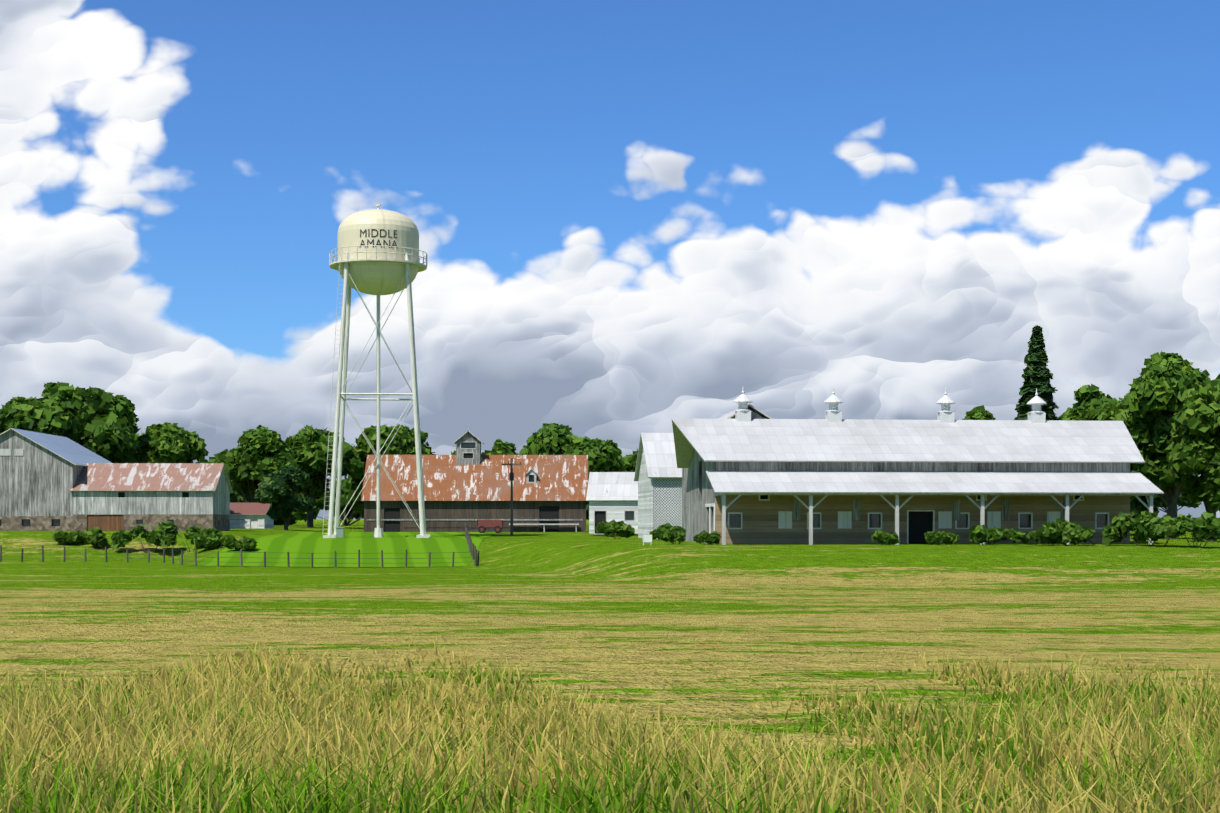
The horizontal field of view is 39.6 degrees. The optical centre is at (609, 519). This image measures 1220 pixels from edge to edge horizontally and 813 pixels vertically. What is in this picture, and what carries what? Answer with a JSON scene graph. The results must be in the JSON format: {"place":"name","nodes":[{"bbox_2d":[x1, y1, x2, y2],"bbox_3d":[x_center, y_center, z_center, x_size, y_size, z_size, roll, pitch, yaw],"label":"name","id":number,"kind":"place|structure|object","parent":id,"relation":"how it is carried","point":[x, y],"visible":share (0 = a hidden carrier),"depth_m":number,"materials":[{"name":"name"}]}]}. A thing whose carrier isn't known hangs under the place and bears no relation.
{"place":"outdoors","nodes":[
{"label":"outdoors","id":0,"kind":"place"},
{"bbox_2d":[0,428,111,530],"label":"barn","id":1,"kind":"structure","parent":0,"point":[40,473],"depth_m":148.66,"materials":[{"name":"grey wood"}]},
{"bbox_2d":[181,532,496,566],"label":"lawn ground","id":2,"kind":"structure","parent":0,"point":[441,547],"depth_m":123.53,"materials":[{"name":"green plant"}]},
{"bbox_2d":[336,526,344,537],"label":"utility box","id":3,"kind":"object","parent":2,"relation":"on","point":[340,532],"visible":0.9,"depth_m":138.18,"materials":[{"name":"metal"}]},
{"bbox_2d":[465,523,478,565],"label":"lawn fence","id":4,"kind":"object","parent":2,"relation":"on","point":[471,547],"visible":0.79,"depth_m":119.07,"materials":[{"name":"wood"}]},
{"bbox_2d":[467,520,502,532],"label":"wagon","id":5,"kind":"object","parent":2,"relation":"on","point":[482,525],"visible":1,"depth_m":159.72,"materials":[{"name":"red paint"}]},
{"bbox_2d":[361,430,587,531],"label":"barn","id":6,"kind":"structure","parent":0,"point":[469,484],"depth_m":170.29,"materials":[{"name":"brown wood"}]},
{"bbox_2d":[0,520,1219,812],"bbox_3d":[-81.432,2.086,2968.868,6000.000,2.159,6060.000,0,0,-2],"label":"ground","id":7,"kind":"structure","parent":0,"point":[636,622],"depth_m":49.09,"materials":[{"name":"green plant"}]},
{"bbox_2d":[51,530,86,543],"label":"bush","id":8,"kind":"object","parent":7,"relation":"on","point":[61,537],"visible":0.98,"depth_m":132.39,"materials":[{"name":"green plant"}]},
{"bbox_2d":[0,381,140,462],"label":"tree","id":9,"kind":"object","parent":7,"relation":"on","point":[100,422],"visible":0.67,"depth_m":170.34,"materials":[{"name":"green plant"}]},
{"bbox_2d":[85,527,131,550],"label":"bush","id":10,"kind":"object","parent":7,"relation":"on","point":[95,536],"visible":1,"depth_m":130.84,"materials":[{"name":"green plant"}]},
{"bbox_2d":[69,463,232,530],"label":"barn wing","id":11,"kind":"structure","parent":7,"relation":"on","point":[125,496],"depth_m":149.03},
{"bbox_2d":[129,520,177,552],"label":"bush","id":12,"kind":"object","parent":7,"relation":"on","point":[158,533],"visible":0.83,"depth_m":129.84,"materials":[{"name":"green plant"}]},
{"bbox_2d":[119,422,208,462],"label":"tree","id":13,"kind":"object","parent":7,"relation":"on","point":[166,442],"visible":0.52,"depth_m":177.78,"materials":[{"name":"green plant"}]},
{"bbox_2d":[160,525,222,550],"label":"bush","id":14,"kind":"object","parent":7,"relation":"on","point":[168,540],"visible":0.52,"depth_m":128.52,"materials":[{"name":"green plant"}]},
{"bbox_2d":[190,533,233,549],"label":"bush","id":15,"kind":"object","parent":7,"relation":"on","point":[210,541],"visible":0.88,"depth_m":126.34,"materials":[{"name":"green plant"}]},
{"bbox_2d":[196,449,230,462],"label":"tree","id":16,"kind":"object","parent":7,"relation":"on","point":[218,457],"depth_m":278.57,"materials":[{"name":"green plant"}]},
{"bbox_2d":[0,545,476,567],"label":"field fence","id":17,"kind":"object","parent":7,"relation":"on","point":[241,562],"visible":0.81,"depth_m":111.00,"materials":[{"name":"metal"}]},
{"bbox_2d":[230,481,249,502],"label":"tree","id":18,"kind":"object","parent":7,"relation":"on","point":[235,497],"visible":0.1,"depth_m":226.23,"materials":[{"name":"green plant"}]},
{"bbox_2d":[224,536,256,550],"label":"bush","id":19,"kind":"object","parent":7,"relation":"on","point":[244,542],"visible":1,"depth_m":122.97,"materials":[{"name":"green plant"}]},
{"bbox_2d":[230,503,273,527],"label":"garage","id":20,"kind":"structure","parent":7,"relation":"on","point":[248,515],"depth_m":189.08,"materials":[{"name":"white paint"}]},
{"bbox_2d":[218,425,297,502],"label":"tree","id":21,"kind":"object","parent":7,"relation":"on","point":[252,458],"visible":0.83,"depth_m":201.38,"materials":[{"name":"green plant"}]},
{"bbox_2d":[257,502,296,524],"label":"tree","id":22,"kind":"object","parent":7,"relation":"on","point":[279,521],"depth_m":306.97,"materials":[{"name":"green plant"}]},
{"bbox_2d":[253,465,314,529],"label":"tree","id":23,"kind":"object","parent":7,"relation":"on","point":[280,495],"visible":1,"depth_m":170.06,"materials":[{"name":"green plant"}]},
{"bbox_2d":[285,425,364,526],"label":"tree","id":24,"kind":"object","parent":7,"relation":"on","point":[309,447],"visible":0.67,"depth_m":210.79,"materials":[{"name":"green plant"}]},
{"bbox_2d":[292,475,363,525],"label":"tree","id":25,"kind":"object","parent":7,"relation":"on","point":[356,511],"visible":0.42,"depth_m":275.48,"materials":[{"name":"green plant"}]},
{"bbox_2d":[322,204,429,537],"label":"water tower","id":26,"kind":"structure","parent":7,"relation":"on","point":[378,251],"depth_m":136.87,"materials":[{"name":"metal"}]},
{"bbox_2d":[350,424,436,493],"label":"tree","id":27,"kind":"object","parent":7,"relation":"on","point":[402,442],"visible":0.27,"depth_m":216.58,"materials":[{"name":"green plant"}]},
{"bbox_2d":[451,439,517,454],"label":"tree","id":28,"kind":"object","parent":7,"relation":"on","point":[499,447],"visible":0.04,"depth_m":234.28,"materials":[{"name":"green plant"}]},
{"bbox_2d":[502,458,521,534],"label":"utility pole","id":29,"kind":"object","parent":7,"relation":"on","point":[511,476],"visible":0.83,"depth_m":151.71,"materials":[{"name":"wood"}]},
{"bbox_2d":[518,423,625,480],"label":"tree","id":30,"kind":"object","parent":7,"relation":"on","point":[557,439],"visible":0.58,"depth_m":216.63,"materials":[{"name":"green plant"}]},
{"bbox_2d":[586,503,588,519],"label":"tree","id":31,"kind":"object","parent":7,"relation":"on","point":[587,511],"visible":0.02,"depth_m":290.31,"materials":[{"name":"green plant"}]},
{"bbox_2d":[595,519,616,533],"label":"bush","id":32,"kind":"object","parent":7,"relation":"on","point":[602,526],"visible":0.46,"depth_m":146.31,"materials":[{"name":"green plant"}]},
{"bbox_2d":[586,472,637,533],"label":"white shed","id":33,"kind":"structure","parent":7,"relation":"on","point":[610,496],"depth_m":149.97,"materials":[{"name":"white wood"}]},
{"bbox_2d":[604,521,634,538],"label":"bush","id":34,"kind":"object","parent":7,"relation":"on","point":[621,528],"visible":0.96,"depth_m":127.86,"materials":[{"name":"green plant"}]},
{"bbox_2d":[622,449,637,471],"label":"tree","id":35,"kind":"object","parent":7,"relation":"on","point":[629,461],"visible":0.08,"depth_m":237.09,"materials":[{"name":"green plant"}]},
{"bbox_2d":[643,535,651,544],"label":"sign","id":36,"kind":"object","parent":7,"relation":"on","point":[647,538],"visible":0.73,"depth_m":100.54,"materials":[{"name":"white paint"}]},
{"bbox_2d":[649,523,671,539],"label":"bush","id":37,"kind":"object","parent":7,"relation":"on","point":[653,533],"visible":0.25,"depth_m":125.38,"materials":[{"name":"green plant"}]},
{"bbox_2d":[657,526,685,543],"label":"bush","id":38,"kind":"object","parent":7,"relation":"on","point":[673,534],"visible":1,"depth_m":102.58,"materials":[{"name":"green plant"}]},
{"bbox_2d":[693,530,720,544],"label":"bush","id":39,"kind":"object","parent":7,"relation":"on","point":[714,537],"visible":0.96,"depth_m":100.83,"materials":[{"name":"green plant"}]},
{"bbox_2d":[871,529,899,544],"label":"bush","id":40,"kind":"object","parent":7,"relation":"on","point":[884,537],"visible":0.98,"depth_m":99.68,"materials":[{"name":"green plant"}]},
{"bbox_2d":[672,387,1163,544],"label":"barn","id":41,"kind":"structure","parent":7,"relation":"on","point":[751,474],"depth_m":104.79,"materials":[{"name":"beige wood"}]},
{"bbox_2d":[924,530,959,544],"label":"bush","id":42,"kind":"object","parent":7,"relation":"on","point":[940,536],"visible":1,"depth_m":99.76,"materials":[{"name":"green plant"}]},
{"bbox_2d":[962,405,995,419],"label":"tree","id":43,"kind":"object","parent":7,"relation":"on","point":[978,413],"visible":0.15,"depth_m":159.16,"materials":[{"name":"green plant"}]},
{"bbox_2d":[969,525,1006,544],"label":"bush","id":44,"kind":"object","parent":7,"relation":"on","point":[980,534],"visible":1,"depth_m":99.02,"materials":[{"name":"green plant"}]},
{"bbox_2d":[1003,528,1056,544],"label":"bush","id":45,"kind":"object","parent":7,"relation":"on","point":[1014,536],"visible":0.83,"depth_m":99.00,"materials":[{"name":"green plant"}]},
{"bbox_2d":[1014,325,1060,419],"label":"spruce","id":46,"kind":"object","parent":7,"relation":"on","point":[1038,374],"visible":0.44,"depth_m":142.36,"materials":[{"name":"green plant"}]},
{"bbox_2d":[1039,519,1080,544],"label":"bush","id":47,"kind":"object","parent":7,"relation":"on","point":[1064,531],"visible":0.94,"depth_m":98.37,"materials":[{"name":"green plant"}]},
{"bbox_2d":[1059,384,1119,420],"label":"tree","id":48,"kind":"object","parent":7,"relation":"on","point":[1093,403],"visible":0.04,"depth_m":151.44,"materials":[{"name":"green plant"}]},
{"bbox_2d":[1074,525,1128,545],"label":"bush","id":49,"kind":"object","parent":7,"relation":"on","point":[1109,534],"visible":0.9,"depth_m":98.00,"materials":[{"name":"green plant"}]},
{"bbox_2d":[1110,510,1166,545],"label":"bush","id":50,"kind":"object","parent":7,"relation":"on","point":[1125,522],"visible":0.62,"depth_m":98.06,"materials":[{"name":"green plant"}]},
{"bbox_2d":[1130,509,1158,518],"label":"hedge","id":51,"kind":"object","parent":7,"relation":"on","point":[1133,512],"depth_m":349.96,"materials":[{"name":"green plant"}]},
{"bbox_2d":[1097,350,1217,538],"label":"tree","id":52,"kind":"object","parent":7,"relation":"on","point":[1148,406],"visible":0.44,"depth_m":127.63,"materials":[{"name":"green plant"}]},
{"bbox_2d":[1133,519,1185,545],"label":"bush","id":53,"kind":"object","parent":7,"relation":"on","point":[1161,530],"visible":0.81,"depth_m":97.02,"materials":[{"name":"green plant"}]},
{"bbox_2d":[1130,473,1197,514],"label":"tree","id":54,"kind":"object","parent":7,"relation":"on","point":[1137,505],"visible":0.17,"depth_m":275.55,"materials":[{"name":"green plant"}]},
{"bbox_2d":[1157,475,1200,512],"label":"tree","id":55,"kind":"object","parent":7,"relation":"on","point":[1196,503],"depth_m":324.77,"materials":[{"name":"green plant"}]},
{"bbox_2d":[1161,512,1219,546],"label":"bush","id":56,"kind":"object","parent":7,"relation":"on","point":[1207,527],"visible":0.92,"depth_m":95.91,"materials":[{"name":"green plant"}]},
{"bbox_2d":[1166,381,1219,541],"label":"tree","id":57,"kind":"object","parent":7,"relation":"on","point":[1194,446],"visible":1,"depth_m":111.95,"materials":[{"name":"green plant"}]},
{"bbox_2d":[0,637,1219,812],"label":"grass","id":58,"kind":"structure","parent":0,"point":[188,746],"depth_m":14.11,"materials":[{"name":"plant"}]},
{"bbox_2d":[0,0,1219,519],"label":"sky","id":59,"kind":"structure","parent":0,"point":[631,217],"materials":[{"name":"blue"}]},
{"bbox_2d":[634,433,681,538],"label":"lattice barn","id":60,"kind":"structure","parent":0,"point":[658,475],"depth_m":131.32,"materials":[{"name":"white wood"}]}
]}

